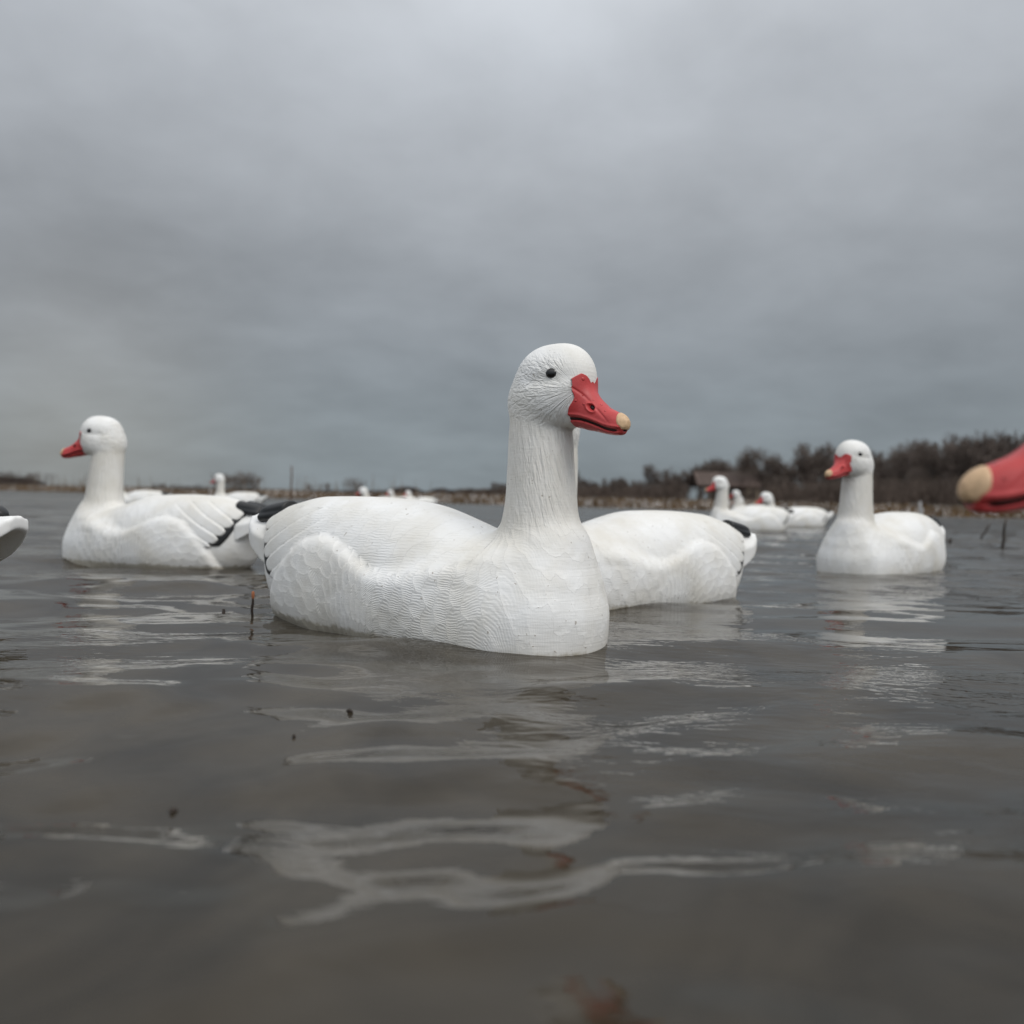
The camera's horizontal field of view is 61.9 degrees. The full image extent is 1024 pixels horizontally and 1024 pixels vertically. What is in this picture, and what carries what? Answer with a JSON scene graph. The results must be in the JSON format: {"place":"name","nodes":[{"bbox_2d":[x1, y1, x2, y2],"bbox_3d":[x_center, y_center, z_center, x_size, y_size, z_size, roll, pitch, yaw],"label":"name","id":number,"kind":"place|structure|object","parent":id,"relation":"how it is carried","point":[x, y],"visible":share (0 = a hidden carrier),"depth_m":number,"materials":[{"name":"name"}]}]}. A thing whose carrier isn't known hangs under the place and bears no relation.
{"place":"outdoors","nodes":[
{"label":"outdoors","id":0,"kind":"place"},
{"bbox_2d":[0,490,1023,1023],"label":"water","id":1,"kind":"structure","parent":0,"point":[784,784],"depth_m":0.58,"materials":[{"name":"grey liquid"}]},
{"bbox_2d":[0,506,27,560],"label":"goose decoy","id":2,"kind":"object","parent":1,"relation":"on","point":[13,531],"visible":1,"depth_m":1.18,"materials":[{"name":"white paint"}]},
{"bbox_2d":[123,489,171,503],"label":"goose decoy","id":3,"kind":"object","parent":1,"relation":"on","point":[133,496],"visible":0.12,"depth_m":9.28,"materials":[{"name":"white paint"}]},
{"bbox_2d":[60,416,267,569],"bbox_3d":[-0.948,-0.036,2.366,0.707,0.463,0.266,2,1,21],"label":"goose decoy","id":4,"kind":"object","parent":1,"relation":"on","point":[107,527],"visible":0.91,"depth_m":2.27,"materials":[{"name":"white paint"}]},
{"bbox_2d":[169,807,177,813],"bbox_3d":[-0.225,0.199,0.566,0.006,0.005,0.004,1,1,-35],"label":"leaf scrap","id":5,"kind":"object","parent":1,"relation":"on","point":[172,810],"visible":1,"depth_m":0.56,"materials":[{"name":"brown plant"}]},
{"bbox_2d":[1,472,463,499],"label":"tall reeds","id":6,"kind":"object","parent":1,"relation":"on","point":[81,487],"visible":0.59,"depth_m":33.59,"materials":[{"name":"brown plant"}]},
{"bbox_2d":[210,474,267,502],"bbox_3d":[-3.392,-0.236,10.583,0.726,0.463,0.266,1,1,4],"label":"goose decoy","id":7,"kind":"object","parent":1,"relation":"on","point":[219,479],"visible":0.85,"depth_m":10.53,"materials":[{"name":"white paint"}]},
{"bbox_2d":[0,476,502,494],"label":"wood","id":8,"kind":"object","parent":1,"relation":"on","point":[403,489],"visible":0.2,"depth_m":161.56,"materials":[{"name":"brown plant"}]},
{"bbox_2d":[251,591,254,616],"bbox_3d":[-0.416,0.162,1.367,0.007,0.071,0.006,1,1,0],"label":"dead reed","id":9,"kind":"object","parent":1,"relation":"on","point":[252,603],"visible":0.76,"depth_m":1.36,"materials":[{"name":"brown plant"}]},
{"bbox_2d":[290,466,292,500],"bbox_3d":[-3.085,-0.339,11.921,0.035,0.611,0.034,1,1,0],"label":"wooden stake","id":10,"kind":"object","parent":1,"relation":"on","point":[291,485],"visible":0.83,"depth_m":11.91,"materials":[{"name":"brown wood"}]},
{"bbox_2d":[355,487,403,498],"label":"goose decoy","id":11,"kind":"object","parent":1,"relation":"on","point":[363,491],"visible":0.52,"depth_m":12.17,"materials":[{"name":"white paint"}]},
{"bbox_2d":[385,490,417,499],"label":"goose decoy","id":12,"kind":"object","parent":1,"relation":"on","point":[391,493],"visible":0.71,"depth_m":17.98,"materials":[{"name":"white paint"}]},
{"bbox_2d":[403,491,437,502],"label":"goose decoy","id":13,"kind":"object","parent":1,"relation":"on","point":[425,499],"visible":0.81,"depth_m":18.20,"materials":[{"name":"white paint"}]},
{"bbox_2d":[249,343,630,655],"bbox_3d":[-0.149,-0.006,1.300,0.725,0.463,0.266,3,2,36],"label":"goose decoy","id":14,"kind":"object","parent":1,"relation":"on","point":[525,577],"visible":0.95,"depth_m":1.12,"materials":[{"name":"white paint"}]},
{"bbox_2d":[573,428,756,609],"bbox_3d":[0.274,0.009,1.802,0.699,0.463,0.266,3,0,-36],"label":"goose decoy","id":15,"kind":"object","parent":1,"relation":"on","point":[647,556],"visible":0.54,"depth_m":1.70,"materials":[{"name":"white paint"}]},
{"bbox_2d":[728,490,764,509],"bbox_3d":[3.706,-0.100,13.167,0.726,0.463,0.266,2,1,8],"label":"goose decoy","id":16,"kind":"object","parent":1,"relation":"on","point":[736,495],"visible":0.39,"depth_m":13.16,"materials":[{"name":"white paint"}]},
{"bbox_2d":[705,476,796,531],"bbox_3d":[1.825,-0.036,6.523,0.726,0.463,0.266,1,1,-6],"label":"goose decoy","id":17,"kind":"object","parent":1,"relation":"on","point":[767,518],"visible":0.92,"depth_m":6.45,"materials":[{"name":"white paint"}]},
{"bbox_2d":[732,497,776,506],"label":"goose decoy","id":18,"kind":"object","parent":1,"relation":"on","point":[741,502],"visible":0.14,"depth_m":14.17,"materials":[{"name":"white paint"}]},
{"bbox_2d":[754,492,832,527],"bbox_3d":[2.648,0.006,8.028,0.776,0.375,0.266,1,1,-8],"label":"goose decoy","id":19,"kind":"object","parent":1,"relation":"on","point":[809,517],"visible":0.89,"depth_m":7.95,"materials":[{"name":"white paint"}]},
{"bbox_2d":[816,440,945,574],"bbox_3d":[1.200,0.015,2.714,0.722,0.455,0.266,1,1,-43],"label":"goose decoy","id":20,"kind":"object","parent":1,"relation":"on","point":[861,537],"visible":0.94,"depth_m":2.51,"materials":[{"name":"white paint"}]},
{"bbox_2d":[918,502,922,513],"bbox_3d":[10.141,-0.050,21.181,0.126,0.414,0.095,2,1,36],"label":"pale post","id":21,"kind":"object","parent":1,"relation":"on","point":[920,508],"visible":0.75,"depth_m":21.15,"materials":[{"name":"white"}]},
{"bbox_2d":[980,524,990,538],"bbox_3d":[3.298,0.154,5.966,0.095,0.152,0.016,1,1,0],"label":"dead reed","id":22,"kind":"object","parent":1,"relation":"in","point":[983,534],"visible":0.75,"depth_m":5.96,"materials":[{"name":"plant"}]},
{"bbox_2d":[957,445,1023,513],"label":"goose decoy","id":23,"kind":"object","parent":1,"relation":"on","point":[996,487],"visible":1,"depth_m":0.50,"materials":[{"name":"paint"}]},
{"bbox_2d":[1001,520,1006,547],"bbox_3d":[2.651,0.132,4.602,0.031,0.182,0.018,1,1,-18],"label":"dead reed","id":24,"kind":"object","parent":1,"relation":"on","point":[1003,536],"visible":0.83,"depth_m":4.60,"materials":[{"name":"plant"}]},
{"bbox_2d":[0,0,1023,499],"label":"sky","id":25,"kind":"structure","parent":0,"point":[331,240],"materials":[{"name":"grey"}]},
{"bbox_2d":[0,483,1023,518],"bbox_3d":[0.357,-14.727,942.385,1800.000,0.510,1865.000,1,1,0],"label":"marsh ground","id":26,"kind":"structure","parent":0,"point":[637,506],"depth_m":25.73,"materials":[{"name":"brown plant"}]},
{"bbox_2d":[0,470,53,487],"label":"bare shrub","id":27,"kind":"object","parent":26,"relation":"on","point":[19,478],"visible":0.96,"depth_m":43.93,"materials":[{"name":"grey plant"}]},
{"bbox_2d":[152,483,202,492],"bbox_3d":[-14.521,-1.035,36.984,2.004,0.463,1.293,1,1,0],"label":"bare shrub","id":28,"kind":"object","parent":26,"relation":"on","point":[172,485],"visible":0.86,"depth_m":36.99,"materials":[{"name":"grey plant"}]},
{"bbox_2d":[209,472,243,493],"bbox_3d":[-11.430,-1.193,34.041,1.380,0.928,0.964,2,1,23],"label":"bare shrub","id":29,"kind":"object","parent":26,"relation":"on","point":[232,478],"visible":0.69,"depth_m":34.01,"materials":[{"name":"grey plant"}]},
{"bbox_2d":[236,470,263,491],"bbox_3d":[-10.764,-1.246,34.990,1.226,0.991,0.888,1,1,-11],"label":"bare shrub","id":30,"kind":"object","parent":26,"relation":"on","point":[251,480],"visible":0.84,"depth_m":34.96,"materials":[{"name":"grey plant"}]},
{"bbox_2d":[305,482,332,493],"bbox_3d":[-8.149,-0.990,36.037,1.035,0.557,0.758,2,1,31],"label":"bare shrub","id":31,"kind":"object","parent":26,"relation":"on","point":[326,485],"visible":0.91,"depth_m":35.98,"materials":[{"name":"grey plant"}]},
{"bbox_2d":[342,476,365,495],"bbox_3d":[-6.252,-1.026,33.918,0.988,0.849,0.843,1,1,-28],"label":"bare shrub","id":32,"kind":"object","parent":26,"relation":"on","point":[353,483],"visible":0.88,"depth_m":33.94,"materials":[{"name":"grey plant"}]},
{"bbox_2d":[490,482,503,489],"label":"bare tree","id":33,"kind":"object","parent":26,"relation":"on","point":[495,485],"visible":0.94,"depth_m":69.74,"materials":[{"name":"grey plant"}]},
{"bbox_2d":[578,477,590,488],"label":"bare tree","id":34,"kind":"object","parent":26,"relation":"on","point":[584,482],"visible":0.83,"depth_m":68.75,"materials":[{"name":"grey plant"}]},
{"bbox_2d":[583,481,598,488],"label":"bare tree","id":35,"kind":"object","parent":26,"relation":"on","point":[592,484],"visible":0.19,"depth_m":76.85,"materials":[{"name":"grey plant"}]},
{"bbox_2d":[601,477,616,487],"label":"bare tree","id":36,"kind":"object","parent":26,"relation":"on","point":[605,480],"visible":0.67,"depth_m":76.70,"materials":[{"name":"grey plant"}]},
{"bbox_2d":[611,476,625,486],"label":"bare tree","id":37,"kind":"object","parent":26,"relation":"on","point":[618,481],"visible":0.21,"depth_m":79.91,"materials":[{"name":"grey plant"}]},
{"bbox_2d":[613,480,633,490],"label":"bare tree","id":38,"kind":"object","parent":26,"relation":"on","point":[622,484],"visible":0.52,"depth_m":72.22,"materials":[{"name":"brown plant"}]},
{"bbox_2d":[641,463,660,484],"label":"bare tree","id":39,"kind":"object","parent":26,"relation":"on","point":[647,473],"visible":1,"depth_m":75.19,"materials":[{"name":"brown plant"}]},
{"bbox_2d":[647,477,665,487],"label":"bare tree","id":40,"kind":"object","parent":26,"relation":"on","point":[651,482],"visible":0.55,"depth_m":75.47,"materials":[{"name":"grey plant"}]},
{"bbox_2d":[657,466,684,480],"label":"bare tree","id":41,"kind":"object","parent":26,"relation":"on","point":[666,475],"visible":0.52,"depth_m":103.47,"materials":[{"name":"grey plant"}]},
{"bbox_2d":[659,477,688,492],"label":"bare tree","id":42,"kind":"object","parent":26,"relation":"on","point":[667,481],"visible":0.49,"depth_m":69.35,"materials":[{"name":"brown plant"}]},
{"bbox_2d":[672,474,690,491],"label":"bare tree","id":43,"kind":"object","parent":26,"relation":"on","point":[676,478],"visible":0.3,"depth_m":100.33,"materials":[{"name":"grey plant"}]},
{"bbox_2d":[680,468,696,488],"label":"bare tree","id":44,"kind":"object","parent":26,"relation":"on","point":[686,479],"visible":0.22,"depth_m":90.55,"materials":[{"name":"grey plant"}]},
{"bbox_2d":[684,469,706,498],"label":"bare tree","id":45,"kind":"object","parent":26,"relation":"on","point":[689,476],"visible":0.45,"depth_m":81.01,"materials":[{"name":"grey plant"}]},
{"bbox_2d":[687,461,710,497],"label":"bare tree","id":46,"kind":"object","parent":26,"relation":"on","point":[702,468],"visible":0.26,"depth_m":89.06,"materials":[{"name":"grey plant"}]},
{"bbox_2d":[455,472,967,507],"bbox_3d":[36.861,-2.268,69.225,85.636,4.323,46.952,1,1,0],"label":"brush","id":47,"kind":"object","parent":26,"relation":"on","point":[932,493],"visible":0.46,"depth_m":49.47,"materials":[{"name":"brown plant"}]},
{"bbox_2d":[700,456,733,471],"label":"bare tree","id":48,"kind":"object","parent":26,"relation":"on","point":[719,461],"visible":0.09,"depth_m":99.90,"materials":[{"name":"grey plant"}]},
{"bbox_2d":[708,461,740,472],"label":"bare tree","id":49,"kind":"object","parent":26,"relation":"on","point":[719,468],"visible":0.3,"depth_m":88.50,"materials":[{"name":"brown plant"}]},
{"bbox_2d":[689,472,760,501],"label":"cabin","id":50,"kind":"object","parent":26,"relation":"on","point":[703,479],"visible":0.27,"depth_m":78.89,"materials":[{"name":"beige wood"}]},
{"bbox_2d":[729,446,771,490],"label":"bare tree","id":51,"kind":"object","parent":26,"relation":"on","point":[744,462],"visible":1,"depth_m":77.94,"materials":[{"name":"brown plant"}]},
{"bbox_2d":[753,466,770,498],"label":"bare tree","id":52,"kind":"object","parent":26,"relation":"on","point":[760,480],"visible":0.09,"depth_m":100.30,"materials":[{"name":"brown plant"}]},
{"bbox_2d":[749,454,791,481],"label":"bare tree","id":53,"kind":"object","parent":26,"relation":"on","point":[769,468],"visible":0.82,"depth_m":78.75,"materials":[{"name":"brown plant"}]},
{"bbox_2d":[757,453,791,481],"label":"bare tree","id":54,"kind":"object","parent":26,"relation":"on","point":[779,462],"visible":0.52,"depth_m":79.73,"materials":[{"name":"brown plant"}]},
{"bbox_2d":[763,465,799,486],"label":"bare tree","id":55,"kind":"object","parent":26,"relation":"on","point":[791,475],"visible":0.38,"depth_m":92.64,"materials":[{"name":"brown plant"}]},
{"bbox_2d":[789,456,810,485],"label":"bare tree","id":56,"kind":"object","parent":26,"relation":"on","point":[794,466],"visible":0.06,"depth_m":100.00,"materials":[{"name":"grey plant"}]},
{"bbox_2d":[794,467,820,483],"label":"bare tree","id":57,"kind":"object","parent":26,"relation":"on","point":[806,475],"visible":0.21,"depth_m":89.69,"materials":[{"name":"brown plant"}]},
{"bbox_2d":[789,444,835,484],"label":"bare tree","id":58,"kind":"object","parent":26,"relation":"on","point":[801,466],"visible":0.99,"depth_m":73.19,"materials":[{"name":"brown plant"}]},
{"bbox_2d":[790,441,834,481],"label":"bare tree","id":59,"kind":"object","parent":26,"relation":"on","point":[823,468],"visible":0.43,"depth_m":76.15,"materials":[{"name":"brown plant"}]},
{"bbox_2d":[798,474,827,484],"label":"bare tree","id":60,"kind":"object","parent":26,"relation":"on","point":[811,480],"visible":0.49,"depth_m":79.62,"materials":[{"name":"brown plant"}]},
{"bbox_2d":[797,448,834,482],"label":"bare tree","id":61,"kind":"object","parent":26,"relation":"on","point":[806,464],"visible":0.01,"depth_m":96.80,"materials":[{"name":"brown plant"}]},
{"bbox_2d":[813,456,841,483],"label":"bare tree","id":62,"kind":"object","parent":26,"relation":"on","point":[823,470],"visible":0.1,"depth_m":91.74,"materials":[{"name":"brown plant"}]},
{"bbox_2d":[824,479,841,487],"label":"bare tree","id":63,"kind":"object","parent":26,"relation":"on","point":[835,481],"visible":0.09,"depth_m":76.87,"materials":[{"name":"brown plant"}]},
{"bbox_2d":[870,449,889,474],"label":"bare tree","id":64,"kind":"object","parent":26,"relation":"on","point":[873,452],"visible":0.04,"depth_m":90.30,"materials":[{"name":"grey plant"}]},
{"bbox_2d":[873,463,897,480],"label":"bare tree","id":65,"kind":"object","parent":26,"relation":"on","point":[881,475],"visible":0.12,"depth_m":86.47,"materials":[{"name":"brown plant"}]},
{"bbox_2d":[873,448,921,482],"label":"bare tree","id":66,"kind":"object","parent":26,"relation":"on","point":[894,468],"visible":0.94,"depth_m":72.50,"materials":[{"name":"brown plant"}]},
{"bbox_2d":[886,439,916,478],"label":"bare tree","id":67,"kind":"object","parent":26,"relation":"on","point":[894,451],"visible":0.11,"depth_m":102.75,"materials":[{"name":"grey plant"}]},
{"bbox_2d":[887,441,939,478],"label":"bare tree","id":68,"kind":"object","parent":26,"relation":"on","point":[912,451],"visible":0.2,"depth_m":87.46,"materials":[{"name":"brown plant"}]},
{"bbox_2d":[902,467,930,479],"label":"bare tree","id":69,"kind":"object","parent":26,"relation":"on","point":[923,474],"visible":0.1,"depth_m":85.72,"materials":[{"name":"brown plant"}]},
{"bbox_2d":[907,437,948,482],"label":"bare tree","id":70,"kind":"object","parent":26,"relation":"on","point":[918,444],"visible":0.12,"depth_m":86.93,"materials":[{"name":"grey plant"}]},
{"bbox_2d":[912,447,950,482],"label":"bare tree","id":71,"kind":"object","parent":26,"relation":"on","point":[929,460],"visible":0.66,"depth_m":73.68,"materials":[{"name":"brown plant"}]},
{"bbox_2d":[920,431,994,480],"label":"bare tree","id":72,"kind":"object","parent":26,"relation":"on","point":[935,452],"visible":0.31,"depth_m":71.37,"materials":[{"name":"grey plant"}]},
{"bbox_2d":[937,430,995,472],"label":"bare tree","id":73,"kind":"object","parent":26,"relation":"on","point":[983,438],"visible":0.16,"depth_m":70.88,"materials":[{"name":"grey plant"}]},
{"bbox_2d":[938,435,1004,477],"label":"bare tree","id":74,"kind":"object","parent":26,"relation":"on","point":[967,459],"visible":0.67,"depth_m":66.48,"materials":[{"name":"brown plant"}]},
{"bbox_2d":[973,429,1023,458],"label":"bare tree","id":75,"kind":"object","parent":26,"relation":"on","point":[1004,449],"visible":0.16,"depth_m":73.92,"materials":[{"name":"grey plant"}]},
{"bbox_2d":[1017,432,1023,446],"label":"bare tree","id":76,"kind":"object","parent":26,"relation":"on","point":[1022,443],"visible":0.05,"depth_m":70.70,"materials":[{"name":"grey plant"}]}
]}

